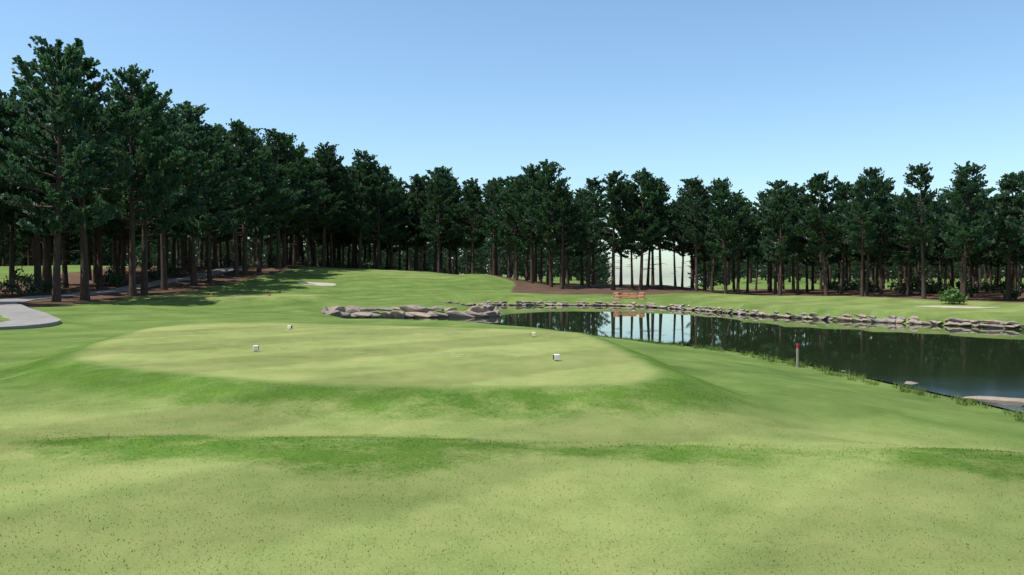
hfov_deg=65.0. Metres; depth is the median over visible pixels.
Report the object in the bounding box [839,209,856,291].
pine
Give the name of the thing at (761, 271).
pine
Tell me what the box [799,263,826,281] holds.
pine
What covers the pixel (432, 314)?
rock
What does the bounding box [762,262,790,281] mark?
pine
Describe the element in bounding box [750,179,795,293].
pine
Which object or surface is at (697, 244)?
pine
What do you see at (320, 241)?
pine
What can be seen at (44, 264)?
pine
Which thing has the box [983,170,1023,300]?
pine
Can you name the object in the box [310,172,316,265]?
pine
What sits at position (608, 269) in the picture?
pine
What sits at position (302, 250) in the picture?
pine
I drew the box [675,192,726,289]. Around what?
pine
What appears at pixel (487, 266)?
pine
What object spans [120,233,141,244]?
pine
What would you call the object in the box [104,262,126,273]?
scrub
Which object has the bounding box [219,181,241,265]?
pine
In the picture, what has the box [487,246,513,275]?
pine
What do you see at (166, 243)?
pine
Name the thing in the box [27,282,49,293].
scrub
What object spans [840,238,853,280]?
pine
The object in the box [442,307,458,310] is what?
rock
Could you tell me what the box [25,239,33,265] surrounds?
pine
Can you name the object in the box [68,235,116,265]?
pine
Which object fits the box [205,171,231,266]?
pine
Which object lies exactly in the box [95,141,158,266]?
pine
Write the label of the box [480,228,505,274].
pine
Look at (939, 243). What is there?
pine
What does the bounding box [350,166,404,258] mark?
pine
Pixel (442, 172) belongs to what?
pine
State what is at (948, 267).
pine
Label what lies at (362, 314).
rock
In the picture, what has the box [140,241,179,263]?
pine
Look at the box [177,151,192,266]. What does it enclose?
pine
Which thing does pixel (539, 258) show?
pine
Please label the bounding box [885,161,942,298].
pine
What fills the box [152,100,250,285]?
pine
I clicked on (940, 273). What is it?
pine
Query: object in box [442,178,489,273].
pine
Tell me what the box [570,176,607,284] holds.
pine
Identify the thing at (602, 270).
pine
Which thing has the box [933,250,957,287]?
pine
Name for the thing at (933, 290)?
scrub
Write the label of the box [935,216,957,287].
pine
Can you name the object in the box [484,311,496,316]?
rock
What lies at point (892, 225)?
pine
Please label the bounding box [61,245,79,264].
pine
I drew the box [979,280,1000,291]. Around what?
scrub
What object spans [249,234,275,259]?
pine
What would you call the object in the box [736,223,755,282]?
pine
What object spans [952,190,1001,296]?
pine
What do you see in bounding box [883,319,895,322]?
rock
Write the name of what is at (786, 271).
pine
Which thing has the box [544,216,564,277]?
pine
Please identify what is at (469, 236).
pine
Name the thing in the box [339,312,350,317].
rock
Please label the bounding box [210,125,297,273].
pine
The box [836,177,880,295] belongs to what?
pine
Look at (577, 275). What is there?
pine
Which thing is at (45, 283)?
scrub
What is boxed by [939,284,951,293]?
scrub
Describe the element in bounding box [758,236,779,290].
pine
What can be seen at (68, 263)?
pine
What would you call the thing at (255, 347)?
tee marker
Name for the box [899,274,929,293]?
scrub
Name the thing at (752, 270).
pine
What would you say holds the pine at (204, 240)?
on the ground at (176, 349)
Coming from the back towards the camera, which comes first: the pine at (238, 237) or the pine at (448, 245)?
the pine at (448, 245)
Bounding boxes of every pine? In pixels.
[0,36,118,301]
[0,68,77,294]
[0,89,55,291]
[0,95,27,229]
[0,100,27,224]
[0,135,76,289]
[0,181,9,189]
[0,224,16,255]
[0,227,27,261]
[0,243,18,265]
[2,225,9,265]
[8,233,24,265]
[9,107,102,287]
[9,231,42,265]
[15,96,85,285]
[15,235,70,264]
[19,38,154,299]
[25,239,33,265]
[51,235,93,258]
[61,241,79,264]
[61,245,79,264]
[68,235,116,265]
[72,112,128,288]
[74,129,105,279]
[77,63,190,296]
[87,147,114,282]
[92,242,112,264]
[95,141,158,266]
[96,108,121,274]
[102,229,141,263]
[102,237,120,260]
[103,85,207,294]
[108,153,151,278]
[108,244,141,265]
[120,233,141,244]
[135,239,168,265]
[136,99,224,289]
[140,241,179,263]
[147,232,157,269]
[148,141,218,274]
[149,134,204,275]
[150,236,187,250]
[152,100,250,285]
[171,232,177,267]
[175,212,205,268]
[176,237,179,265]
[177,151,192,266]
[178,124,266,281]
[178,154,211,271]
[178,237,212,257]
[192,125,232,266]
[194,118,265,276]
[195,230,223,265]
[195,235,233,260]
[198,238,204,265]
[203,182,225,250]
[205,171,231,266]
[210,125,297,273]
[210,236,231,266]
[217,238,233,254]
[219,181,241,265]
[222,237,248,258]
[229,225,251,265]
[230,141,282,266]
[240,238,241,264]
[241,238,266,264]
[246,143,310,271]
[247,239,264,260]
[249,156,288,266]
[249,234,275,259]
[249,234,275,263]
[251,128,326,267]
[255,236,281,264]
[265,197,293,264]
[267,134,329,266]
[274,242,321,264]
[280,235,293,244]
[281,155,326,264]
[281,156,345,266]
[286,175,316,265]
[287,196,321,264]
[299,233,304,264]
[300,237,304,265]
[304,237,320,265]
[304,238,329,265]
[308,141,351,266]
[309,226,337,266]
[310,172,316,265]
[312,150,356,264]
[316,156,350,266]
[320,175,352,266]
[326,211,348,266]
[329,149,385,268]
[329,240,371,268]
[335,161,369,267]
[336,166,368,267]
[336,240,351,265]
[337,167,372,262]
[340,165,402,269]
[347,182,357,263]
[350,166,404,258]
[355,181,393,268]
[366,240,402,269]
[367,170,408,264]
[367,244,371,268]
[369,175,400,269]
[370,180,414,269]
[376,225,407,266]
[382,245,408,268]
[382,245,408,269]
[390,177,414,269]
[394,174,428,270]
[397,193,418,269]
[397,241,443,270]
[402,245,427,269]
[408,191,427,270]
[408,236,411,269]
[412,182,430,267]
[412,242,437,271]
[415,167,460,271]
[415,187,462,273]
[417,166,463,271]
[419,178,465,272]
[420,173,452,268]
[422,241,437,271]
[428,248,458,273]
[441,190,462,274]
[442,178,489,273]
[443,248,469,273]
[444,194,485,273]
[452,250,476,272]
[457,246,470,273]
[458,190,486,255]
[458,205,482,259]
[458,241,489,273]
[469,178,499,275]
[469,238,492,274]
[469,239,489,273]
[473,177,513,274]
[475,176,519,277]
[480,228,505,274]
[483,240,501,273]
[485,190,530,278]
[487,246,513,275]
[489,175,529,280]
[495,204,513,266]
[498,250,519,274]
[499,163,551,283]
[500,177,530,280]
[507,240,526,256]
[511,248,537,271]
[517,184,547,281]
[517,191,551,282]
[517,239,555,279]
[519,159,586,286]
[528,183,585,288]
[533,247,555,279]
[533,249,569,280]
[538,183,576,283]
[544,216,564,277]
[547,192,585,285]
[547,197,573,283]
[554,254,580,279]
[556,248,586,280]
[564,192,603,284]
[564,241,610,283]
[565,250,591,280]
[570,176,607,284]
[573,187,602,284]
[576,189,610,287]
[585,254,605,283]
[587,170,648,289]
[590,246,611,283]
[597,258,610,283]
[599,252,611,283]
[601,185,639,285]
[610,167,669,289]
[615,194,657,287]
[626,176,677,287]
[637,176,675,284]
[645,182,678,286]
[663,207,685,285]
[664,178,720,287]
[665,195,696,287]
[670,175,715,290]
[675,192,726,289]
[686,196,709,275]
[687,262,721,286]
[688,258,722,283]
[697,241,723,288]
[699,177,744,290]
[703,181,752,293]
[714,248,745,285]
[715,192,746,291]
[717,251,740,284]
[721,242,745,284]
[725,196,761,292]
[730,200,761,291]
[735,232,760,281]
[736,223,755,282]
[736,260,759,277]
[738,189,768,283]
[749,197,779,292]
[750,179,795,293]
[750,231,767,289]
[752,260,773,280]
[752,262,767,279]
[754,206,774,292]
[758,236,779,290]
[759,187,809,295]
[762,182,821,293]
[762,194,811,292]
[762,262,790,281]
[772,259,795,281]
[773,253,790,288]
[783,255,804,281]
[787,171,857,295]
[791,256,817,280]
[799,249,836,282]
[799,253,819,289]
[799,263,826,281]
[801,204,821,291]
[804,215,833,290]
[815,249,835,283]
[815,260,840,281]
[819,189,850,291]
[822,180,866,293]
[826,263,841,280]
[829,222,855,280]
[832,257,869,279]
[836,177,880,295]
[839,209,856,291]
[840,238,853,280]
[841,259,871,279]
[848,167,905,295]
[848,174,904,293]
[851,239,879,280]
[855,263,857,280]
[859,208,893,292]
[865,254,885,289]
[865,258,903,280]
[869,261,897,281]
[870,207,891,289]
[870,253,895,288]
[874,198,927,295]
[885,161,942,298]
[886,196,935,284]
[888,193,923,288]
[891,202,935,293]
[891,255,936,282]
[894,232,905,282]
[914,193,943,281]
[920,261,943,278]
[924,192,959,288]
[926,242,947,283]
[929,178,988,289]
[929,204,947,287]
[930,265,933,281]
[931,160,1013,297]
[931,259,949,276]
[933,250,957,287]
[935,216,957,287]
[942,261,960,279]
[942,262,968,280]
[947,260,983,282]
[948,224,993,288]
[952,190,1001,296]
[967,200,1000,293]
[972,249,989,287]
[978,188,994,282]
[978,196,1001,291]
[981,210,1002,282]
[982,257,1004,280]
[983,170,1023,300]
[992,196,1014,280]
[992,206,1019,288]
[992,250,1007,288]
[996,191,1023,269]
[999,201,1023,298]
[1000,256,1023,283]
[1000,264,1023,282]
[1003,171,1023,243]
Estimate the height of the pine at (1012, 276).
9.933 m
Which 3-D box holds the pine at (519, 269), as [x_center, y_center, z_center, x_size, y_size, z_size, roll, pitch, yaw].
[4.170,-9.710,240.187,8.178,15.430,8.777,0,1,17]
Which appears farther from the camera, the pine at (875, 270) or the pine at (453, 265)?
the pine at (453, 265)
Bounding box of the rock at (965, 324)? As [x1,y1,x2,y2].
[959,322,970,325]
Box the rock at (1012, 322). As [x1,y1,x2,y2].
[1007,321,1018,323]
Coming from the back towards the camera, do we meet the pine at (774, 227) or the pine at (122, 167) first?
the pine at (774, 227)
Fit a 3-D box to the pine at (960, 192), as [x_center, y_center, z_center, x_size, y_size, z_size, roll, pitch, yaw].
[36.723,-4.367,64.330,6.071,11.439,5.336,0,3,-9]
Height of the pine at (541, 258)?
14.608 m
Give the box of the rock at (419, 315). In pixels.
[405,312,430,317]
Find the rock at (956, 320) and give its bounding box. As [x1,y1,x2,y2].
[949,318,963,322]
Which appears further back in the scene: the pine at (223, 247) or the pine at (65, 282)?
the pine at (223, 247)
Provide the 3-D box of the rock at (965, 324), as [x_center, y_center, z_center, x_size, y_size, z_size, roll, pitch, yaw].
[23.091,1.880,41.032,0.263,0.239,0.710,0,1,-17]
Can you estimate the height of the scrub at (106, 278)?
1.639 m
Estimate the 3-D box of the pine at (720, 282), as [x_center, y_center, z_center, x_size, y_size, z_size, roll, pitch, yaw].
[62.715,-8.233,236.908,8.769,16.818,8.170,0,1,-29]
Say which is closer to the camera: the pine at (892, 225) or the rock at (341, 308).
the rock at (341, 308)
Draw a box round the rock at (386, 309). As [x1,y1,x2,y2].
[377,307,392,310]
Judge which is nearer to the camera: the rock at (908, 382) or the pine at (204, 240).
the rock at (908, 382)
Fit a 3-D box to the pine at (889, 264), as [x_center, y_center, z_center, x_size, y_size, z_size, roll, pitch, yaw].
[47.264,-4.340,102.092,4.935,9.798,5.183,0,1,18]
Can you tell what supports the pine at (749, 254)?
on the ground at (176, 349)
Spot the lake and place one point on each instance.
(667, 280)
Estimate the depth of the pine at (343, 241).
130.98 m
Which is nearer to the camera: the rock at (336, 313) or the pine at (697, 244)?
the rock at (336, 313)
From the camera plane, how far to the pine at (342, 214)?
112.81 m
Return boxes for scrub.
[0,265,41,295]
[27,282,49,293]
[31,278,51,291]
[95,270,124,284]
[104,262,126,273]
[108,273,122,286]
[135,254,152,268]
[148,266,160,278]
[167,264,181,275]
[169,258,180,265]
[218,253,231,265]
[247,258,256,269]
[264,248,281,265]
[296,258,304,265]
[334,259,343,266]
[362,258,372,268]
[828,280,852,291]
[849,275,860,289]
[853,280,875,291]
[887,279,898,289]
[890,286,913,294]
[895,279,905,289]
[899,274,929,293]
[926,285,938,293]
[927,279,940,289]
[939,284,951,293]
[954,278,969,288]
[966,281,978,295]
[975,279,986,289]
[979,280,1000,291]
[993,277,1005,290]
[1001,284,1021,298]
[1017,281,1023,288]
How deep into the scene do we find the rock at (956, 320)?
41.44 m
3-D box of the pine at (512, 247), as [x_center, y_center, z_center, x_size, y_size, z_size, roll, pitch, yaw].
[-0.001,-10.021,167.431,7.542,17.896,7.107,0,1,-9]
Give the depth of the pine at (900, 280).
83.58 m
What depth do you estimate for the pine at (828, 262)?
96.56 m
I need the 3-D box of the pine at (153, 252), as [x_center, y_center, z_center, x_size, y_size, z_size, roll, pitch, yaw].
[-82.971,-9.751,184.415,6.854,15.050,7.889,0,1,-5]
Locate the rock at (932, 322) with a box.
[927,320,939,324]
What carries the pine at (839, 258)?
on the ground at (176, 349)
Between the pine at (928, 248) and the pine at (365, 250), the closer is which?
the pine at (928, 248)
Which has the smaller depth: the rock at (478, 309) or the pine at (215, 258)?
the rock at (478, 309)
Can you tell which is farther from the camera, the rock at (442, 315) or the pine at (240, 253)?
the pine at (240, 253)
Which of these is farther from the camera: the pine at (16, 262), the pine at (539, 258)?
the pine at (539, 258)
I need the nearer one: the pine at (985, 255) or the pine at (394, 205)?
the pine at (985, 255)
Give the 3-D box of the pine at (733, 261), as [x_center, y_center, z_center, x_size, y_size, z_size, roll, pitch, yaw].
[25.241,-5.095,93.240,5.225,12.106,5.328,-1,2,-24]
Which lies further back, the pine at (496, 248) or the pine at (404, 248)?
the pine at (404, 248)
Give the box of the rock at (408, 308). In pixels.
[399,305,417,311]
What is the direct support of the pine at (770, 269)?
on the ground at (176, 349)
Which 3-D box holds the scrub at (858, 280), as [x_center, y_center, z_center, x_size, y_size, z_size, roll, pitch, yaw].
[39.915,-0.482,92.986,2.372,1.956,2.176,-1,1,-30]
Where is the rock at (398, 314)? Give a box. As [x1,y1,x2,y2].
[388,311,405,317]
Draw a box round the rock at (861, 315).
[854,314,866,317]
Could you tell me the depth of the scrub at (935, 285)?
85.27 m
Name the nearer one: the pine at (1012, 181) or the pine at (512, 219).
the pine at (1012, 181)
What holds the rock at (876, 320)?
on the ground at (176, 349)
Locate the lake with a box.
[607,276,701,287]
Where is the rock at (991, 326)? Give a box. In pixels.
[983,324,1002,327]
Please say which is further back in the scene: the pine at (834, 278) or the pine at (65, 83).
the pine at (834, 278)
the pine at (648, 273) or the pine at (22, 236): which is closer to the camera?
the pine at (22, 236)
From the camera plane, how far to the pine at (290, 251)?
115.06 m
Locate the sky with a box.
[0,0,1023,275]
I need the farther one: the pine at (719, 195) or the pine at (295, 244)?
the pine at (295, 244)
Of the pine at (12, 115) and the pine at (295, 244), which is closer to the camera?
the pine at (12, 115)
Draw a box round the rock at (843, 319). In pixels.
[837,317,849,320]
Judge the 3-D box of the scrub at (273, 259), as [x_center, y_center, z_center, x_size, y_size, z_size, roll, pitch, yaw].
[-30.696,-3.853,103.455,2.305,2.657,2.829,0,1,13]
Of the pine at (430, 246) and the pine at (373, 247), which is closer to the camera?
the pine at (373, 247)
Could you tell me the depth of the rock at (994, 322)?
40.02 m
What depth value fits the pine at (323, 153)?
111.11 m
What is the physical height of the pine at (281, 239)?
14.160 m
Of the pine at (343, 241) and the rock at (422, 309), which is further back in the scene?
the pine at (343, 241)
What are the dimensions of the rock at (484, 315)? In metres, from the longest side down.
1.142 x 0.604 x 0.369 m
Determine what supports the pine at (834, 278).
on the ground at (176, 349)
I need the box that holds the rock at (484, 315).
[478,313,489,316]
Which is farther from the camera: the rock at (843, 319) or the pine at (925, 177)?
the pine at (925, 177)
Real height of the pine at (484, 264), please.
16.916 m
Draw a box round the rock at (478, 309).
[470,306,489,312]
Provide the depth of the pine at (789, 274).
199.50 m
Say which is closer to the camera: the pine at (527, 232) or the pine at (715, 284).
the pine at (527, 232)
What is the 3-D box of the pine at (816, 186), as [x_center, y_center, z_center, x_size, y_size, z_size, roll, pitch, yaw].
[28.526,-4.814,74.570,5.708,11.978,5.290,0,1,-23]
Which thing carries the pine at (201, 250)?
on the ground at (176, 349)
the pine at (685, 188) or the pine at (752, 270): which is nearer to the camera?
the pine at (685, 188)
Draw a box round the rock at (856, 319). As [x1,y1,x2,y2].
[851,318,862,321]
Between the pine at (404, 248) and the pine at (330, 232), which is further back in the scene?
the pine at (404, 248)
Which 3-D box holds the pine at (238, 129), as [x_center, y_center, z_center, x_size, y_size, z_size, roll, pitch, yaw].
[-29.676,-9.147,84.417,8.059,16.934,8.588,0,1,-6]
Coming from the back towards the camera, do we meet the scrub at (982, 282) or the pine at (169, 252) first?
the pine at (169, 252)
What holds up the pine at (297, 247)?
on the ground at (176, 349)
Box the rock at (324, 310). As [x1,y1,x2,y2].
[321,306,328,313]
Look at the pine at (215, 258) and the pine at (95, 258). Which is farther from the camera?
the pine at (215, 258)
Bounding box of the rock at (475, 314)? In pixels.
[464,311,480,317]
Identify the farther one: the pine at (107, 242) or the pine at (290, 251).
the pine at (107, 242)
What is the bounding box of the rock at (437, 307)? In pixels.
[432,306,442,309]
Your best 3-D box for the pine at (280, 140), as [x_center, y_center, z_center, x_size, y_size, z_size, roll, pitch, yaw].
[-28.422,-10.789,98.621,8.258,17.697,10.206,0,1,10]
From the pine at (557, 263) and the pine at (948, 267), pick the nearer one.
the pine at (948, 267)
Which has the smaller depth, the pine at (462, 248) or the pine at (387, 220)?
the pine at (387, 220)
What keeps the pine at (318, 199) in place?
on the ground at (176, 349)
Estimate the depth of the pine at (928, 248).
78.07 m
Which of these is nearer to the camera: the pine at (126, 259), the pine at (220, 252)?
the pine at (220, 252)
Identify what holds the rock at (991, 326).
on the ground at (176, 349)
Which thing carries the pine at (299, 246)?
on the ground at (176, 349)
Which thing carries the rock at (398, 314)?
on the ground at (176, 349)
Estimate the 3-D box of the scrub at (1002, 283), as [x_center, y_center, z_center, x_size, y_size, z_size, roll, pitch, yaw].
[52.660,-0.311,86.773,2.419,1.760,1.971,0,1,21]
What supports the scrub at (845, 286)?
on the ground at (176, 349)
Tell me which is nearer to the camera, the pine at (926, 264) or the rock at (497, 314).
the rock at (497, 314)
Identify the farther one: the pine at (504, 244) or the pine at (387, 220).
the pine at (387, 220)
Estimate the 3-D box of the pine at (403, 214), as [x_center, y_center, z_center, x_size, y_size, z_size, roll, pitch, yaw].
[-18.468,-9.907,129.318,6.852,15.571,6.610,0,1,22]
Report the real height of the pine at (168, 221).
16.736 m
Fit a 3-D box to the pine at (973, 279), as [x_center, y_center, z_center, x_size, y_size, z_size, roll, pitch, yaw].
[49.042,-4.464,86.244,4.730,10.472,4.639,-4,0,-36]
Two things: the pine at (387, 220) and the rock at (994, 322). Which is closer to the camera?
the rock at (994, 322)
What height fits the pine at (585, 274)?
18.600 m
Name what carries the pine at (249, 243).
on the ground at (176, 349)
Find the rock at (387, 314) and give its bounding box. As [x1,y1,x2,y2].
[379,312,392,317]
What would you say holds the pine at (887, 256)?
on the ground at (176, 349)
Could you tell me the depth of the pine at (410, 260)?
171.21 m
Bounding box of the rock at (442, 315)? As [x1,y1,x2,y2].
[433,312,447,317]
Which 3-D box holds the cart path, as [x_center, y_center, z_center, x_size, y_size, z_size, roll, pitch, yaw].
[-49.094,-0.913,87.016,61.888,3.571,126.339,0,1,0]
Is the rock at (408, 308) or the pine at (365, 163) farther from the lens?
the pine at (365, 163)
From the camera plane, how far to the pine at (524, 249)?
168.20 m
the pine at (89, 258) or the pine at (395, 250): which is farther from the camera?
the pine at (395, 250)
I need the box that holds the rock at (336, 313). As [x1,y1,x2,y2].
[325,310,340,316]
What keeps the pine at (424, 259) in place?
on the ground at (176, 349)
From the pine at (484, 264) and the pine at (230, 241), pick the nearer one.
the pine at (230, 241)
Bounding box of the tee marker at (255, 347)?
[253,345,258,350]
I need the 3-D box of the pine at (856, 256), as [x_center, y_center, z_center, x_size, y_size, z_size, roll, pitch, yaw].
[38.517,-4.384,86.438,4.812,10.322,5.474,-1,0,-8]
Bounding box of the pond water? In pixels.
[346,305,1023,411]
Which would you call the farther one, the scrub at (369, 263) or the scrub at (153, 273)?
the scrub at (369, 263)
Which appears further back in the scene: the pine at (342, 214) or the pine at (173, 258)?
the pine at (342, 214)
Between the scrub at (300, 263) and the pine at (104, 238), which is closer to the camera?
the pine at (104, 238)
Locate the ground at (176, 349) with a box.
[0,265,1023,574]
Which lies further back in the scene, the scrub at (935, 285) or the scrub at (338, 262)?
the scrub at (338, 262)
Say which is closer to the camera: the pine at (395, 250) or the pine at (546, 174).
the pine at (546, 174)
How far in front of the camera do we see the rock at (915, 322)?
42.89 m
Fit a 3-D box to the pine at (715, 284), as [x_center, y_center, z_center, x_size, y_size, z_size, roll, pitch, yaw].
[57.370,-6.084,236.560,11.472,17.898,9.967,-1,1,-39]
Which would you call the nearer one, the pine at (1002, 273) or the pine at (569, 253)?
the pine at (569, 253)
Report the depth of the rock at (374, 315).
49.28 m
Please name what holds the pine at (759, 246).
on the ground at (176, 349)
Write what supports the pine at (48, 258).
on the ground at (176, 349)
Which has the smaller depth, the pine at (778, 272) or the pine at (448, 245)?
the pine at (778, 272)
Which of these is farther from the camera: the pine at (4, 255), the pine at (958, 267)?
the pine at (958, 267)
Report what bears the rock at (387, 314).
on the ground at (176, 349)
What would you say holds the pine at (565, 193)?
on the ground at (176, 349)
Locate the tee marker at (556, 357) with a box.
[553,354,559,360]
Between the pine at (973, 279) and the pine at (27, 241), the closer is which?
the pine at (973, 279)
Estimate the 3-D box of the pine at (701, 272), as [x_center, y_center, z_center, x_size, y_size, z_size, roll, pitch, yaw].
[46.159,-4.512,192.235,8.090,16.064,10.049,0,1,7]
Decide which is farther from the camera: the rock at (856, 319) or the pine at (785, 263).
the pine at (785, 263)
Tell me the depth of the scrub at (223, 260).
116.94 m
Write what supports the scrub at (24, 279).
on the ground at (176, 349)
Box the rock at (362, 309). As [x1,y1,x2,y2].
[357,307,369,311]
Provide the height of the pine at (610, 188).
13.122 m
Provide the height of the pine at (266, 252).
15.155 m
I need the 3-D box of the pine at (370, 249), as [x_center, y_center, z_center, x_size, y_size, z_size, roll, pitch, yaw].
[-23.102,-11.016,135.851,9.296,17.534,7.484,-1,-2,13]
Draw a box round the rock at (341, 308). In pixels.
[328,306,345,311]
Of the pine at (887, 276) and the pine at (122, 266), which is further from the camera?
the pine at (887, 276)
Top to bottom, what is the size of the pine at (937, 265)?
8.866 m
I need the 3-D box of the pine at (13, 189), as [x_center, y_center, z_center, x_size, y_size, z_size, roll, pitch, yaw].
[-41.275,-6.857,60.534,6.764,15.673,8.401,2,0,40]
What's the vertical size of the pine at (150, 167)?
17.290 m
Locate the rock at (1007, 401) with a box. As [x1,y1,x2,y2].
[961,396,1023,409]
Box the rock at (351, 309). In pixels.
[343,305,360,312]
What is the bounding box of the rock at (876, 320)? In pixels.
[870,318,881,322]
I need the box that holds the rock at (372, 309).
[367,307,379,310]
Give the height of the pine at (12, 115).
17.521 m
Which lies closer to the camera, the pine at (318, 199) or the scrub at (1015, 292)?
the scrub at (1015, 292)
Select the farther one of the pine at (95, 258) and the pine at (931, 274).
the pine at (931, 274)
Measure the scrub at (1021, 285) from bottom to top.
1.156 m
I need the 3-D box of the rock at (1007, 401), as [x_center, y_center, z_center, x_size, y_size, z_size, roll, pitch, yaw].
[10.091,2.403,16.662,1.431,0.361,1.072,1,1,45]
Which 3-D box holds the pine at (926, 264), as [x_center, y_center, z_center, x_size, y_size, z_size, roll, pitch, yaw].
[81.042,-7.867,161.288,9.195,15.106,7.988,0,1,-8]
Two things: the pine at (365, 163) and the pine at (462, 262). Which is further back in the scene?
the pine at (462, 262)
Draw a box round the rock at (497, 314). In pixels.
[490,310,499,316]
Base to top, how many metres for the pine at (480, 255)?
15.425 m
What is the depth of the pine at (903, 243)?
71.30 m
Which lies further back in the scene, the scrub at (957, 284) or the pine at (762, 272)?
the pine at (762, 272)
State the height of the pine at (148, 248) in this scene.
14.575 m
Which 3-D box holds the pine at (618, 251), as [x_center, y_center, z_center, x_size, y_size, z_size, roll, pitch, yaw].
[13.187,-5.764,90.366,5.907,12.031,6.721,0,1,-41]
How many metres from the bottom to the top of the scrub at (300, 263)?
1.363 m
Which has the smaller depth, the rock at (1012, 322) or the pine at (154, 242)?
the rock at (1012, 322)
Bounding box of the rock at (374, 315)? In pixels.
[368,313,381,317]
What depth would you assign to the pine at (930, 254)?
86.31 m
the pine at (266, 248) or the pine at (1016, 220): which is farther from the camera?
the pine at (266, 248)
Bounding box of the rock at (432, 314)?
[427,311,437,317]
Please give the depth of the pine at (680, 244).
89.84 m
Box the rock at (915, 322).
[909,321,921,323]
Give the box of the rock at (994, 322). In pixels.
[989,320,1001,323]
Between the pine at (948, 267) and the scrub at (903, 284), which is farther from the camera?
the pine at (948, 267)
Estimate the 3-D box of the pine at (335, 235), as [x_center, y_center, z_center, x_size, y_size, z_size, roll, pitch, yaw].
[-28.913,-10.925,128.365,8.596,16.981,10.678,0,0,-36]
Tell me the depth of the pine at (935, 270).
211.74 m
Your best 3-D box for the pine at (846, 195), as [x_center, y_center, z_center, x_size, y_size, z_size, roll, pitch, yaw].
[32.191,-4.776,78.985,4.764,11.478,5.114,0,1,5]
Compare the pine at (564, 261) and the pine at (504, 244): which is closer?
the pine at (564, 261)
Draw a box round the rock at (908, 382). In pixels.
[900,381,916,387]
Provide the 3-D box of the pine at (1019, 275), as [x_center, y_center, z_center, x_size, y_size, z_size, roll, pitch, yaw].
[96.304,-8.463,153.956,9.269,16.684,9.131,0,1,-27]
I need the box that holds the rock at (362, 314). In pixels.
[351,311,371,317]
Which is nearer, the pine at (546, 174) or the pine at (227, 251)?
the pine at (546, 174)
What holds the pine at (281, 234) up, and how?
on the ground at (176, 349)
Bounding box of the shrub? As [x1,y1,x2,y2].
[938,286,967,304]
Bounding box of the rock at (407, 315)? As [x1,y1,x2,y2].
[405,313,413,317]
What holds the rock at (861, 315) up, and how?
on the ground at (176, 349)
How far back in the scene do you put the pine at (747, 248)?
86.85 m
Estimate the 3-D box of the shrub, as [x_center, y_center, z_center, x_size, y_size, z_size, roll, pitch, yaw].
[31.978,0.567,58.493,2.125,1.494,2.025,-1,1,-33]
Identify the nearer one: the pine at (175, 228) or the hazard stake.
the hazard stake
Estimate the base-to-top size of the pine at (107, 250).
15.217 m
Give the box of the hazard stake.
[796,344,798,366]
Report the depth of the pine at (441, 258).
130.04 m
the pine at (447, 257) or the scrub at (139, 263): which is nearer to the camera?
the scrub at (139, 263)
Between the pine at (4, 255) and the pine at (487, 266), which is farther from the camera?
the pine at (487, 266)
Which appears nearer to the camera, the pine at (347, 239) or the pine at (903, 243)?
the pine at (903, 243)
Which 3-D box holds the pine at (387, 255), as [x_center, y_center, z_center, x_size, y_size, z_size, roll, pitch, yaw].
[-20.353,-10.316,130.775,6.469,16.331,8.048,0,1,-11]
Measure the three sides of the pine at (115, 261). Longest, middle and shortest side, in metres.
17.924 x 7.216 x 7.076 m
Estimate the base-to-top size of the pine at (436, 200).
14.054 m
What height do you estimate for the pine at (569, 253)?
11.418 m
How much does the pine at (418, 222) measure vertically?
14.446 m
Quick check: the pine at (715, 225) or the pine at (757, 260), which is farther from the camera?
the pine at (757, 260)
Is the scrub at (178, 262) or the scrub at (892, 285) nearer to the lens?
the scrub at (892, 285)
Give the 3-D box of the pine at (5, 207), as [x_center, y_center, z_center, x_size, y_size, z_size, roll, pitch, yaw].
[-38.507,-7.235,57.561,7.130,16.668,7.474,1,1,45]
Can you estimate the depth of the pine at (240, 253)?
119.10 m
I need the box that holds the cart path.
[0,266,241,329]
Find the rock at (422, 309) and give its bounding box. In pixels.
[413,306,427,312]
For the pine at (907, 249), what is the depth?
75.76 m
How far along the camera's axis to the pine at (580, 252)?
96.99 m
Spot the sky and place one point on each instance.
(751, 93)
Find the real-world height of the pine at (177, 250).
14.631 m
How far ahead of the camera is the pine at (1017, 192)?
68.23 m
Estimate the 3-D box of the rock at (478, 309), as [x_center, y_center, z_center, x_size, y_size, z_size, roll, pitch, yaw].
[-2.035,1.389,50.457,1.263,0.452,0.582,4,3,-21]
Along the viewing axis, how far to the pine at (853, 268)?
215.31 m
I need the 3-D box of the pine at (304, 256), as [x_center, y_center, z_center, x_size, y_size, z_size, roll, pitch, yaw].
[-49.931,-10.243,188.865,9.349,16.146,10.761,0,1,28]
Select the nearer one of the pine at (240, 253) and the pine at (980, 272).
the pine at (240, 253)
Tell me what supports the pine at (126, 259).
on the ground at (176, 349)
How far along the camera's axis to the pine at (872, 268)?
90.31 m
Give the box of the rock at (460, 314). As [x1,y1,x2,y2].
[447,311,474,317]
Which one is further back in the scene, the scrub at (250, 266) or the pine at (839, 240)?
the scrub at (250, 266)
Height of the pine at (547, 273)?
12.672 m
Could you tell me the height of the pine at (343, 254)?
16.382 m
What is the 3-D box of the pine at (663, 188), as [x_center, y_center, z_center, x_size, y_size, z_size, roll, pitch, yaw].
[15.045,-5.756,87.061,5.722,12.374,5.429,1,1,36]
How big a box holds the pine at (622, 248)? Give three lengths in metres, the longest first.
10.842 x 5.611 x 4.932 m
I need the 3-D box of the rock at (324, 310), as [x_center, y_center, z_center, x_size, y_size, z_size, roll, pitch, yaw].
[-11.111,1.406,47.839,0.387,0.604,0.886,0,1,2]
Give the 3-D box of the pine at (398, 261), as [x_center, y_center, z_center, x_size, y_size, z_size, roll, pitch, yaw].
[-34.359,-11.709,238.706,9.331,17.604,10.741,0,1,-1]

